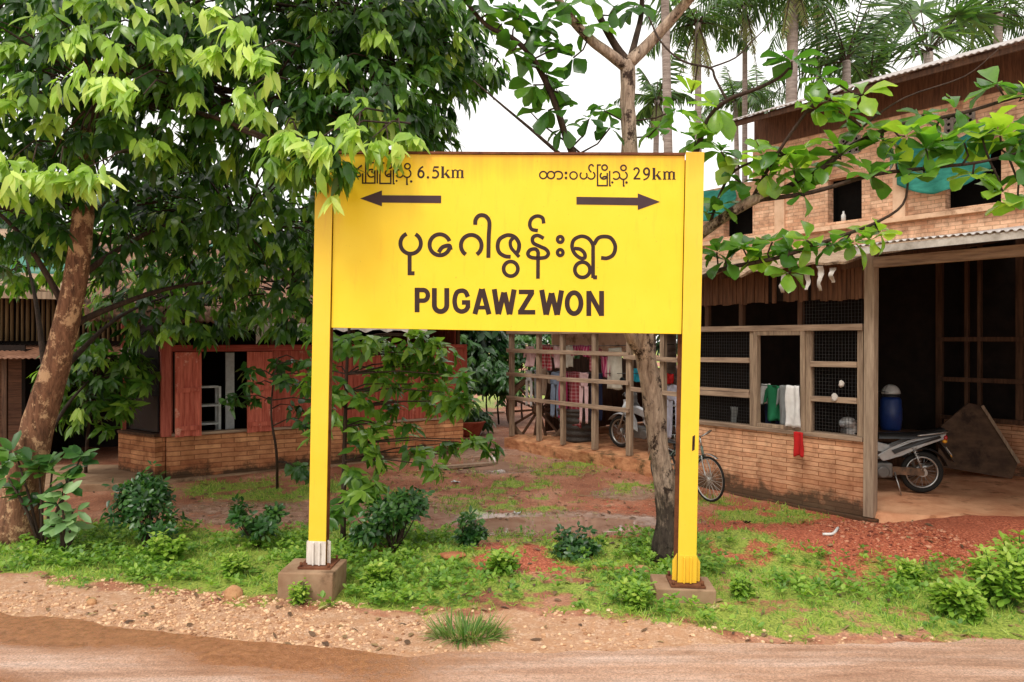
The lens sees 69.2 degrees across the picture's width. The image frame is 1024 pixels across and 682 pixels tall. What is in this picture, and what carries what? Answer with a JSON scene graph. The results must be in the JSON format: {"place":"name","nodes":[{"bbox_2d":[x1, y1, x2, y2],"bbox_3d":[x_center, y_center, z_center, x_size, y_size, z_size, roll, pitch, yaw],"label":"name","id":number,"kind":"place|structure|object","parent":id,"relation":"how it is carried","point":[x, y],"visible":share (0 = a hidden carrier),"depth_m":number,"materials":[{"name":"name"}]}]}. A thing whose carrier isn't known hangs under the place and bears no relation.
{"place":"outdoors","nodes":[
{"label":"outdoors","id":0,"kind":"place"},
{"bbox_2d":[0,575,950,654],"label":"verge gravel","id":1,"kind":"structure","parent":0,"point":[284,627],"depth_m":5.98,"materials":[{"name":"gravel"}]},
{"bbox_2d":[0,344,1023,656],"bbox_3d":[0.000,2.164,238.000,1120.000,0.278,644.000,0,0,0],"label":"ground","id":2,"kind":"structure","parent":0,"point":[984,530],"depth_m":7.06,"materials":[{"name":"soil"}]},
{"bbox_2d":[0,430,99,549],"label":"broadleaf plant","id":3,"kind":"object","parent":2,"relation":"on","point":[41,463],"visible":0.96,"depth_m":7.92,"materials":[{"name":"green plant"}]},
{"bbox_2d":[37,480,95,556],"bbox_3d":[-4.643,1.866,7.749,0.539,0.816,0.386,0,0,-36],"label":"broadleaf plant","id":4,"kind":"object","parent":2,"relation":"on","point":[67,521],"visible":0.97,"depth_m":7.68,"materials":[{"name":"green plant"}]},
{"bbox_2d":[0,465,141,494],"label":"courtyard slab","id":5,"kind":"structure","parent":2,"relation":"on","point":[96,477],"depth_m":11.27,"materials":[{"name":"concrete"}]},
{"bbox_2d":[55,338,161,472],"bbox_3d":[-6.260,1.086,11.224,2.059,2.309,1.256,0,0,0],"label":"drooping sapling","id":6,"kind":"object","parent":5,"relation":"on","point":[143,387],"visible":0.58,"depth_m":10.95,"materials":[{"name":"green plant"}]},
{"bbox_2d":[0,229,210,464],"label":"plank house","id":7,"kind":"structure","parent":2,"relation":"on","point":[19,355],"depth_m":13.53,"materials":[{"name":"wood"}]},
{"bbox_2d":[4,238,212,273],"bbox_3d":[-9.226,-1.631,14.422,6.440,0.966,1.824,0,0,-14],"label":"roof tarpaulin","id":8,"kind":"object","parent":7,"relation":"on","point":[38,270],"visible":0.02,"depth_m":13.72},
{"bbox_2d":[100,460,192,546],"bbox_3d":[-3.905,1.790,8.049,0.881,0.936,0.813,0,0,15],"label":"shrub","id":9,"kind":"object","parent":2,"relation":"on","point":[140,498],"visible":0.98,"depth_m":7.90,"materials":[{"name":"green plant"}]},
{"bbox_2d":[95,170,202,231],"bbox_3d":[-8.315,-1.088,18.826,5.366,6.568,5.360,0,0,0],"label":"background tree","id":10,"kind":"object","parent":2,"relation":"on","point":[103,199],"visible":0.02,"depth_m":17.66,"materials":[{"name":"green plant"}]},
{"bbox_2d":[145,528,190,564],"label":"weed plant","id":11,"kind":"object","parent":2,"relation":"on","point":[175,548],"visible":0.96,"depth_m":7.47,"materials":[{"name":"green plant"}]},
{"bbox_2d":[224,585,242,599],"bbox_3d":[-2.447,2.222,6.515,0.166,0.148,0.127,0,0,0],"label":"stone","id":12,"kind":"object","parent":2,"relation":"on","point":[233,591],"visible":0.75,"depth_m":6.48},
{"bbox_2d":[216,551,251,580],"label":"weed plant","id":13,"kind":"object","parent":2,"relation":"on","point":[233,564],"visible":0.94,"depth_m":7.06,"materials":[{"name":"green plant"}]},
{"bbox_2d":[0,0,511,544],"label":"broadleaf tree","id":14,"kind":"object","parent":2,"relation":"on","point":[368,62],"visible":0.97,"depth_m":7.95,"materials":[{"name":"green plant"}]},
{"bbox_2d":[225,493,289,547],"bbox_3d":[-2.815,1.956,8.067,0.718,0.611,0.631,0,0,0],"label":"shrub","id":15,"kind":"object","parent":2,"relation":"on","point":[261,524],"visible":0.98,"depth_m":7.94,"materials":[{"name":"green plant"}]},
{"bbox_2d":[220,194,311,244],"bbox_3d":[-5.623,-1.057,20.372,5.077,6.487,5.046,0,0,-28],"label":"background tree","id":16,"kind":"object","parent":2,"relation":"on","point":[228,231],"visible":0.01,"depth_m":19.16,"materials":[{"name":"green plant"}]},
{"bbox_2d":[83,242,468,482],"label":"red shuttered house","id":17,"kind":"structure","parent":2,"relation":"on","point":[175,438],"depth_m":12.11,"materials":[{"name":"brick"}]},
{"bbox_2d":[202,385,220,429],"bbox_3d":[-5.125,1.378,12.360,0.473,1.270,0.319,0,0,-32],"label":"shelf stand","id":18,"kind":"object","parent":17,"relation":"on","point":[217,421],"visible":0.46,"depth_m":12.34,"materials":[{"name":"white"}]},
{"bbox_2d":[225,353,233,428],"bbox_3d":[-4.777,1.106,12.565,0.140,1.820,0.056,0,0,-32],"label":"white board","id":19,"kind":"object","parent":17,"relation":"on","point":[229,382],"visible":0.53,"depth_m":12.54,"materials":[{"name":"wood"}]},
{"bbox_2d":[218,351,336,488],"bbox_3d":[-3.278,1.186,10.335,1.564,2.134,1.127,0,0,30],"label":"young sapling","id":20,"kind":"object","parent":2,"relation":"on","point":[297,470],"visible":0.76,"depth_m":10.33,"materials":[{"name":"green plant"}]},
{"bbox_2d":[286,577,311,605],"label":"weed plant","id":21,"kind":"object","parent":2,"relation":"on","point":[298,595],"visible":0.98,"depth_m":6.31,"materials":[{"name":"green plant"}]},
{"bbox_2d":[359,557,399,589],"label":"weed plant","id":22,"kind":"object","parent":2,"relation":"on","point":[380,570],"visible":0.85,"depth_m":6.69,"materials":[{"name":"green plant"}]},
{"bbox_2d":[347,485,434,552],"bbox_3d":[-1.236,1.875,7.754,0.888,0.738,0.627,0,0,0],"label":"shrub","id":23,"kind":"object","parent":2,"relation":"on","point":[397,512],"visible":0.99,"depth_m":7.61,"materials":[{"name":"green plant"}]},
{"bbox_2d":[294,326,504,539],"bbox_3d":[-1.291,0.839,8.405,2.434,2.843,1.322,0,0,0],"label":"mango sapling","id":24,"kind":"object","parent":2,"relation":"on","point":[363,489],"visible":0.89,"depth_m":8.29,"materials":[{"name":"green plant"}]},
{"bbox_2d":[438,551,465,559],"bbox_3d":[-0.603,2.164,7.485,0.277,0.066,0.191,0,0,-20],"label":"stone","id":25,"kind":"object","parent":2,"relation":"on","point":[444,555],"visible":0.77,"depth_m":7.45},
{"bbox_2d":[419,602,514,650],"bbox_3d":[-0.322,2.163,5.704,0.881,0.278,0.690,0,0,0],"label":"grass tuft","id":26,"kind":"object","parent":2,"relation":"on","point":[466,628],"visible":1,"depth_m":5.66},
{"bbox_2d":[451,505,489,547],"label":"shrub","id":27,"kind":"object","parent":2,"relation":"on","point":[477,533],"visible":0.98,"depth_m":7.81,"materials":[{"name":"green plant"}]},
{"bbox_2d":[463,421,485,436],"bbox_3d":[-0.977,1.954,16.660,0.784,0.334,0.784,0,0,0],"label":"clay basin","id":28,"kind":"object","parent":2,"relation":"on","point":[473,428],"visible":0.59,"depth_m":16.38,"materials":[{"name":"ceramic"}]},
{"bbox_2d":[463,408,496,433],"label":"yard bush","id":29,"kind":"object","parent":28,"relation":"in","point":[486,417],"visible":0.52,"depth_m":16.74,"materials":[{"name":"green plant"}]},
{"bbox_2d":[460,332,498,396],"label":"yard bush","id":30,"kind":"object","parent":2,"relation":"on","point":[472,345],"visible":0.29,"depth_m":18.23,"materials":[{"name":"green plant"}]},
{"bbox_2d":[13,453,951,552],"bbox_3d":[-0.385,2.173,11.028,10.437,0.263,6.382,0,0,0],"label":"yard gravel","id":31,"kind":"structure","parent":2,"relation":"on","point":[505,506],"depth_m":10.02,"materials":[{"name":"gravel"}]},
{"bbox_2d":[460,330,508,361],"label":"background tree","id":32,"kind":"object","parent":2,"relation":"on","point":[483,338],"visible":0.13,"depth_m":18.84,"materials":[{"name":"green plant"}]},
{"bbox_2d":[277,151,715,603],"bbox_3d":[-0.108,0.462,6.554,3.782,4.252,0.464,1,0,3],"label":"town sign","id":33,"kind":"object","parent":2,"relation":"on","point":[602,242],"visible":0.96,"depth_m":6.52,"materials":[{"name":"metal"}]},
{"bbox_2d":[467,345,533,413],"bbox_3d":[-0.674,1.143,18.567,2.718,2.102,2.465,0,0,0],"label":"yard bush","id":34,"kind":"object","parent":2,"relation":"on","point":[483,371],"visible":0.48,"depth_m":17.93,"materials":[{"name":"green plant"}]},
{"bbox_2d":[448,455,552,470],"bbox_3d":[-0.153,2.169,13.449,2.700,0.001,2.331,0,0,0],"label":"concrete slab","id":35,"kind":"object","parent":2,"relation":"on","point":[506,462],"visible":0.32,"depth_m":13.26,"materials":[{"name":"concrete"}]},
{"bbox_2d":[446,461,496,468],"bbox_3d":[-0.719,2.131,12.732,1.084,0.090,0.144,0,0,-39],"label":"loose plank","id":36,"kind":"object","parent":35,"relation":"on","point":[471,465],"visible":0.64,"depth_m":12.70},
{"bbox_2d":[471,360,533,423],"bbox_3d":[-0.273,1.324,18.722,1.702,1.733,2.043,0,0,-37],"label":"yard bush","id":37,"kind":"object","parent":2,"relation":"on","point":[500,392],"visible":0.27,"depth_m":18.27,"materials":[{"name":"green plant"}]},
{"bbox_2d":[484,547,522,576],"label":"weed plant","id":38,"kind":"object","parent":2,"relation":"on","point":[501,559],"visible":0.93,"depth_m":7.07,"materials":[{"name":"green plant"}]},
{"bbox_2d":[0,517,1023,638],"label":"ground weeds","id":39,"kind":"object","parent":2,"relation":"on","point":[113,551],"visible":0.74,"depth_m":7.17,"materials":[{"name":"green plant"}]},
{"bbox_2d":[0,456,1023,643],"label":"short grass","id":40,"kind":"structure","parent":2,"relation":"on","point":[450,546],"depth_m":7.24,"materials":[{"name":"green plant"}]},
{"bbox_2d":[0,455,1023,651],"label":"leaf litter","id":41,"kind":"object","parent":2,"relation":"on","point":[407,641],"visible":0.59,"depth_m":7.01,"materials":[{"name":"brown plant"}]},
{"bbox_2d":[488,334,545,417],"bbox_3d":[0.234,0.938,20.070,2.608,2.500,2.532,0,0,0],"label":"yard bush","id":42,"kind":"object","parent":2,"relation":"on","point":[520,360],"visible":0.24,"depth_m":19.54,"materials":[{"name":"green plant"}]},
{"bbox_2d":[506,378,559,435],"bbox_3d":[0.534,1.389,15.013,1.417,1.417,0.280,0,-5,22],"label":"cart wheel","id":43,"kind":"object","parent":2,"relation":"on","point":[519,385],"visible":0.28,"depth_m":15.05,"materials":[{"name":"wood"}]},
{"bbox_2d":[523,334,551,371],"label":"yard bush","id":44,"kind":"object","parent":2,"relation":"on","point":[546,337],"visible":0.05,"depth_m":19.88,"materials":[{"name":"green plant"}]},
{"bbox_2d":[445,516,644,532],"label":"puddle","id":45,"kind":"object","parent":2,"relation":"on","point":[548,525],"visible":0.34,"depth_m":9.26,"materials":[{"name":"liquid"}]},
{"bbox_2d":[548,521,606,562],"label":"shrub","id":46,"kind":"object","parent":2,"relation":"on","point":[571,543],"visible":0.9,"depth_m":7.52,"materials":[{"name":"green plant"}]},
{"bbox_2d":[615,576,653,610],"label":"weed plant","id":47,"kind":"object","parent":2,"relation":"on","point":[632,590],"visible":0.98,"depth_m":6.21,"materials":[{"name":"green plant"}]},
{"bbox_2d":[614,44,696,355],"bbox_3d":[3.409,-2.203,17.601,1.772,9.168,2.102,0,0,40],"label":"palm tree","id":48,"kind":"object","parent":2,"relation":"on","point":[653,101],"visible":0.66,"depth_m":17.48,"materials":[{"name":"green plant"}]},
{"bbox_2d":[644,0,678,434],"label":"palm tree","id":49,"kind":"object","parent":2,"relation":"on","point":[665,7],"visible":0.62,"depth_m":14.63,"materials":[{"name":"brown plant"}]},
{"bbox_2d":[656,334,677,356],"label":"background tree","id":50,"kind":"object","parent":2,"relation":"on","point":[658,348],"visible":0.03,"depth_m":23.70,"materials":[{"name":"green plant"}]},
{"bbox_2d":[649,430,724,501],"bbox_3d":[2.465,1.719,10.601,0.578,0.946,1.666,0,0,-25],"label":"bicycle","id":51,"kind":"object","parent":2,"relation":"on","point":[702,457],"visible":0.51,"depth_m":10.19,"materials":[{"name":"metal"}]},
{"bbox_2d":[642,0,758,151],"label":"palm tree","id":52,"kind":"object","parent":2,"relation":"on","point":[691,19],"visible":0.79,"depth_m":18.96,"materials":[{"name":"green plant"}]},
{"bbox_2d":[694,66,775,180],"bbox_3d":[7.364,-3.419,24.534,2.466,11.600,2.421,0,0,40],"label":"palm tree","id":53,"kind":"object","parent":2,"relation":"on","point":[754,101],"visible":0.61,"depth_m":24.43,"materials":[{"name":"green plant"}]},
{"bbox_2d":[454,0,1023,562],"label":"almond tree","id":54,"kind":"object","parent":2,"relation":"on","point":[944,150],"visible":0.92,"depth_m":6.82,"materials":[{"name":"green plant"}]},
{"bbox_2d":[728,571,757,600],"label":"weed plant","id":55,"kind":"object","parent":2,"relation":"on","point":[739,587],"visible":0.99,"depth_m":6.45,"materials":[{"name":"green plant"}]},
{"bbox_2d":[680,0,819,182],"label":"palm tree","id":56,"kind":"object","parent":2,"relation":"on","point":[745,29],"visible":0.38,"depth_m":20.26,"materials":[{"name":"green plant"}]},
{"bbox_2d":[724,65,785,120],"bbox_3d":[9.168,-3.991,27.100,2.602,12.743,2.457,0,0,0],"label":"palm tree","id":57,"kind":"object","parent":2,"relation":"on","point":[749,86],"visible":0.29,"depth_m":27.48,"materials":[{"name":"green plant"}]},
{"bbox_2d":[504,225,1023,522],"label":"timber shed","id":58,"kind":"structure","parent":2,"relation":"on","point":[931,328],"depth_m":12.03,"materials":[{"name":"wood"}]},
{"bbox_2d":[557,408,590,442],"bbox_3d":[1.254,1.587,14.187,0.801,0.630,0.801,0,0,0],"label":"tyre stack","id":59,"kind":"object","parent":58,"relation":"on","point":[575,434],"visible":0.48,"depth_m":13.87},
{"bbox_2d":[515,344,673,345],"bbox_3d":[1.309,0.073,13.662,0.012,0.048,4.254,0,0,-38],"label":"clothes line","id":60,"kind":"object","parent":58,"relation":"attached to","point":[601,345],"visible":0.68,"depth_m":13.24,"materials":[{"name":"black plastic"}]},
{"bbox_2d":[523,346,535,366],"bbox_3d":[0.361,0.310,14.880,0.099,0.426,0.411,0,0,-38],"label":"hung shirt","id":61,"kind":"object","parent":60,"relation":"hanging from","point":[530,359],"visible":0.78,"depth_m":14.83,"materials":[{"name":"pink fabric"}]},
{"bbox_2d":[542,344,553,370],"bbox_3d":[0.659,0.322,14.545,0.091,0.519,0.536,0,0,-38],"label":"hung shirt","id":62,"kind":"object","parent":60,"relation":"hanging from","point":[546,361],"visible":0.52,"depth_m":14.48,"materials":[{"name":"red fabric"}]},
{"bbox_2d":[553,346,559,368],"bbox_3d":[0.865,0.314,14.260,0.081,0.442,0.237,0,0,-32],"label":"hung cloth","id":63,"kind":"object","parent":60,"relation":"hanging from","point":[557,360],"visible":0.72,"depth_m":14.25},
{"bbox_2d":[566,345,573,367],"bbox_3d":[1.064,0.294,13.982,0.067,0.436,0.346,0,0,-38],"label":"hung shirt","id":64,"kind":"object","parent":60,"relation":"hanging from","point":[569,360],"visible":0.48,"depth_m":13.94,"materials":[{"name":"beige fabric"}]},
{"bbox_2d":[571,345,590,356],"bbox_3d":[1.290,0.180,13.744,0.127,0.223,0.487,0,0,-38],"label":"hung cloth","id":65,"kind":"object","parent":60,"relation":"hanging from","point":[580,348],"visible":0.65,"depth_m":13.72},
{"bbox_2d":[607,347,621,389],"bbox_3d":[1.794,0.485,13.033,0.107,0.746,0.366,0,0,-38],"label":"hung cloth","id":66,"kind":"object","parent":60,"relation":"hanging from","point":[614,364],"visible":0.76,"depth_m":12.99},
{"bbox_2d":[516,370,673,373],"bbox_3d":[1.309,0.561,13.662,0.012,0.088,4.254,0,0,-38],"label":"clothes line","id":67,"kind":"object","parent":58,"relation":"attached to","point":[575,372],"visible":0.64,"depth_m":13.57,"materials":[{"name":"fabric"}]},
{"bbox_2d":[525,371,532,406],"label":"hung trousers","id":68,"kind":"object","parent":67,"relation":"hanging from","point":[526,385],"visible":0.84,"depth_m":14.92,"materials":[{"name":"white fabric"}]},
{"bbox_2d":[542,368,549,396],"bbox_3d":[0.605,0.806,14.568,0.074,0.556,0.411,0,0,-38],"label":"hung shirt","id":69,"kind":"object","parent":67,"relation":"hanging from","point":[544,384],"visible":0.44,"depth_m":14.52,"materials":[{"name":"beige fabric"}]},
{"bbox_2d":[550,371,559,416],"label":"hung trousers","id":70,"kind":"object","parent":67,"relation":"hanging from","point":[554,384],"visible":0.66,"depth_m":14.31,"materials":[{"name":"grey fabric"}]},
{"bbox_2d":[566,371,580,427],"bbox_3d":[1.135,1.097,13.918,0.106,1.049,0.465,0,0,-38],"label":"hung skirt","id":71,"kind":"object","parent":67,"relation":"hanging from","point":[573,391],"visible":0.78,"depth_m":13.87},
{"bbox_2d":[579,372,588,423],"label":"hung trousers","id":72,"kind":"object","parent":67,"relation":"hanging from","point":[584,375],"visible":0.81,"depth_m":13.63,"materials":[{"name":"pink fabric"}]},
{"bbox_2d":[590,374,602,420],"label":"hung trousers","id":73,"kind":"object","parent":67,"relation":"hanging from","point":[600,400],"visible":0.32,"depth_m":13.29,"materials":[{"name":"blue fabric"}]},
{"bbox_2d":[601,356,609,377],"bbox_3d":[1.670,0.464,13.227,0.079,0.391,0.230,0,0,-38],"label":"hung cloth","id":74,"kind":"object","parent":67,"relation":"hanging from","point":[604,364],"visible":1,"depth_m":13.24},
{"bbox_2d":[667,385,676,438],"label":"hung trousers","id":75,"kind":"object","parent":67,"relation":"hanging from","point":[671,399],"visible":0.58,"depth_m":12.07,"materials":[{"name":"grey fabric"}]},
{"bbox_2d":[608,377,675,455],"bbox_3d":[2.338,1.254,12.662,0.820,1.269,1.887,0,0,-38],"label":"motorbike","id":76,"kind":"object","parent":58,"relation":"on","point":[639,431],"visible":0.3,"depth_m":12.87,"materials":[{"name":"silver metal"}]},
{"bbox_2d":[753,331,805,430],"bbox_3d":[3.663,0.527,10.151,0.091,1.334,0.780,0,0,-38],"label":"window frame","id":77,"kind":"structure","parent":58,"relation":"in","point":[757,335],"depth_m":10.24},
{"bbox_2d":[785,385,800,427],"bbox_3d":[3.740,0.875,9.900,0.057,0.573,0.225,0,0,-38],"label":"towel","id":78,"kind":"object","parent":58,"relation":"hanging from","point":[792,403],"visible":1,"depth_m":9.91,"materials":[{"name":"fabric"}]},
{"bbox_2d":[793,431,803,456],"bbox_3d":[3.788,1.367,9.811,0.048,0.336,0.138,0,0,-38],"label":"red rag","id":79,"kind":"object","parent":58,"relation":"hanging from","point":[798,449],"visible":1,"depth_m":9.83,"materials":[{"name":"fabric"}]},
{"bbox_2d":[817,266,823,290],"bbox_3d":[3.797,-0.772,9.154,0.058,0.310,0.087,0,0,-38],"label":"plastic strip","id":80,"kind":"object","parent":58,"relation":"hanging from","point":[820,273],"visible":1,"depth_m":9.15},
{"bbox_2d":[702,36,1023,261],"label":"brick house","id":81,"kind":"structure","parent":58,"relation":"on","point":[964,208],"depth_m":14.37,"materials":[{"name":"orange brick"}]},
{"bbox_2d":[703,186,736,220],"bbox_3d":[4.697,-3.243,17.471,0.247,0.851,1.219,0,0,-41],"label":"shade net","id":82,"kind":"object","parent":81,"relation":"hanging from","point":[728,195],"visible":0.24,"depth_m":17.24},
{"bbox_2d":[729,206,752,235],"bbox_3d":[5.515,-2.849,17.438,0.251,0.938,0.875,0,0,-38],"label":"window","id":83,"kind":"structure","parent":81,"relation":"in","point":[744,219],"depth_m":17.59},
{"bbox_2d":[833,178,861,221],"bbox_3d":[7.087,-2.912,15.426,0.251,1.036,0.805,0,0,-38],"label":"window","id":84,"kind":"structure","parent":81,"relation":"in","point":[847,198],"depth_m":15.57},
{"bbox_2d":[895,117,991,193],"bbox_3d":[7.780,-3.304,13.511,0.291,1.233,1.649,0,0,-38],"label":"shade net","id":85,"kind":"object","parent":81,"relation":"hanging from","point":[939,183],"visible":0.26,"depth_m":13.49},
{"bbox_2d":[950,150,1000,207],"bbox_3d":[8.550,-2.933,13.551,0.251,1.134,0.994,0,0,-38],"label":"window","id":86,"kind":"structure","parent":81,"relation":"in","point":[969,194],"depth_m":13.69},
{"bbox_2d":[723,0,830,105],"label":"palm tree","id":87,"kind":"object","parent":2,"relation":"on","point":[793,10],"visible":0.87,"depth_m":18.80,"materials":[{"name":"green plant"}]},
{"bbox_2d":[762,0,856,78],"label":"palm tree","id":88,"kind":"object","parent":2,"relation":"on","point":[835,2],"visible":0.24,"depth_m":23.99,"materials":[{"name":"green plant"}]},
{"bbox_2d":[763,0,912,109],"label":"palm tree","id":89,"kind":"object","parent":2,"relation":"on","point":[829,38],"visible":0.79,"depth_m":19.46,"materials":[{"name":"green plant"}]},
{"bbox_2d":[803,0,915,87],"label":"palm tree","id":90,"kind":"object","parent":2,"relation":"on","point":[879,56],"visible":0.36,"depth_m":21.52,"materials":[{"name":"green plant"}]},
{"bbox_2d":[786,513,994,561],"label":"red gravel","id":91,"kind":"structure","parent":2,"relation":"on","point":[914,527],"depth_m":7.98,"materials":[{"name":"gravel"}]},
{"bbox_2d":[887,557,925,585],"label":"weed plant","id":92,"kind":"object","parent":2,"relation":"on","point":[903,564],"visible":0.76,"depth_m":6.87,"materials":[{"name":"green plant"}]},
{"bbox_2d":[853,0,1023,87],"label":"palm tree","id":93,"kind":"object","parent":2,"relation":"on","point":[965,15],"visible":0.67,"depth_m":21.81,"materials":[{"name":"green plant"}]},
{"bbox_2d":[875,464,1023,522],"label":"porch floor","id":94,"kind":"structure","parent":2,"relation":"on","point":[955,492],"depth_m":9.93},
{"bbox_2d":[839,404,953,494],"bbox_3d":[5.069,1.448,10.237,1.888,1.269,0.820,0,0,6],"label":"motorbike","id":95,"kind":"object","parent":94,"relation":"on","point":[906,444],"visible":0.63,"depth_m":10.13,"materials":[{"name":"silver metal"}]},
{"bbox_2d":[878,426,921,477],"bbox_3d":[5.823,1.701,11.410,0.602,0.672,0.700,0,0,-38],"label":"wooden crate","id":96,"kind":"object","parent":94,"relation":"on","point":[897,461],"visible":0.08,"depth_m":11.18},
{"bbox_2d":[880,394,901,430],"bbox_3d":[5.823,1.094,11.410,0.314,0.539,0.314,0,0,0],"label":"blue drum","id":97,"kind":"object","parent":96,"relation":"on","point":[890,412],"visible":1,"depth_m":11.29,"materials":[{"name":"plastic"}]},
{"bbox_2d":[878,384,900,393],"bbox_3d":[5.792,0.738,11.399,0.355,0.144,0.254,0,0,-20],"label":"helmet","id":98,"kind":"object","parent":97,"relation":"on","point":[890,389],"visible":1,"depth_m":11.32,"materials":[{"name":"white plastic"}]},
{"bbox_2d":[937,403,1017,478],"bbox_3d":[7.096,1.528,11.416,1.242,1.128,0.303,0,0,0],"label":"plywood sheet","id":99,"kind":"object","parent":94,"relation":"on","point":[975,443],"visible":0.81,"depth_m":11.38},
{"bbox_2d":[981,405,1020,463],"bbox_3d":[7.503,1.430,11.403,0.513,0.874,0.042,0,0,26],"label":"timber batten","id":100,"kind":"object","parent":99,"relation":"on","point":[1000,434],"visible":1,"depth_m":11.38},
{"bbox_2d":[923,574,984,624],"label":"weed plant","id":101,"kind":"object","parent":2,"relation":"on","point":[945,598],"visible":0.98,"depth_m":5.95,"materials":[{"name":"green plant"}]},
{"bbox_2d":[901,0,1023,54],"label":"palm tree","id":102,"kind":"object","parent":2,"relation":"on","point":[999,31],"visible":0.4,"depth_m":23.35,"materials":[{"name":"green plant"}]},
{"bbox_2d":[956,594,987,624],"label":"weed plant","id":103,"kind":"object","parent":2,"relation":"on","point":[977,616],"visible":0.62,"depth_m":5.87,"materials":[{"name":"green plant"}]},
{"bbox_2d":[966,544,1023,607],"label":"weed plant","id":104,"kind":"object","parent":2,"relation":"on","point":[990,578],"visible":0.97,"depth_m":6.28,"materials":[{"name":"green plant"}]},
{"bbox_2d":[984,529,1023,575],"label":"weed plant","id":105,"kind":"object","parent":2,"relation":"on","point":[1006,540],"visible":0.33,"depth_m":6.74,"materials":[{"name":"green plant"}]},
{"bbox_2d":[0,612,1023,681],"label":"road","id":106,"kind":"structure","parent":0,"point":[43,649],"depth_m":5.16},
{"bbox_2d":[1,0,1023,342],"label":"sky","id":107,"kind":"structure","parent":0,"point":[492,128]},
{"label":"clothes line","id":108,"kind":"object","parent":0,"visible":0},
{"bbox_2d":[763,384,779,420],"bbox_3d":[3.726,0.879,10.522,0.102,0.521,0.408,0,0,-38],"label":"hung shirt","id":109,"kind":"object","parent":108,"relation":"hanging from","point":[770,395],"visible":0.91,"depth_m":10.55,"materials":[{"name":"green fabric"}]},
{"bbox_2d":[776,385,785,424],"bbox_3d":[3.795,0.902,10.334,0.069,0.577,0.285,0,0,-38],"label":"hung shirt","id":110,"kind":"object","parent":108,"relation":"hanging from","point":[780,400],"visible":0.52,"depth_m":10.35,"materials":[{"name":"grey fabric"}]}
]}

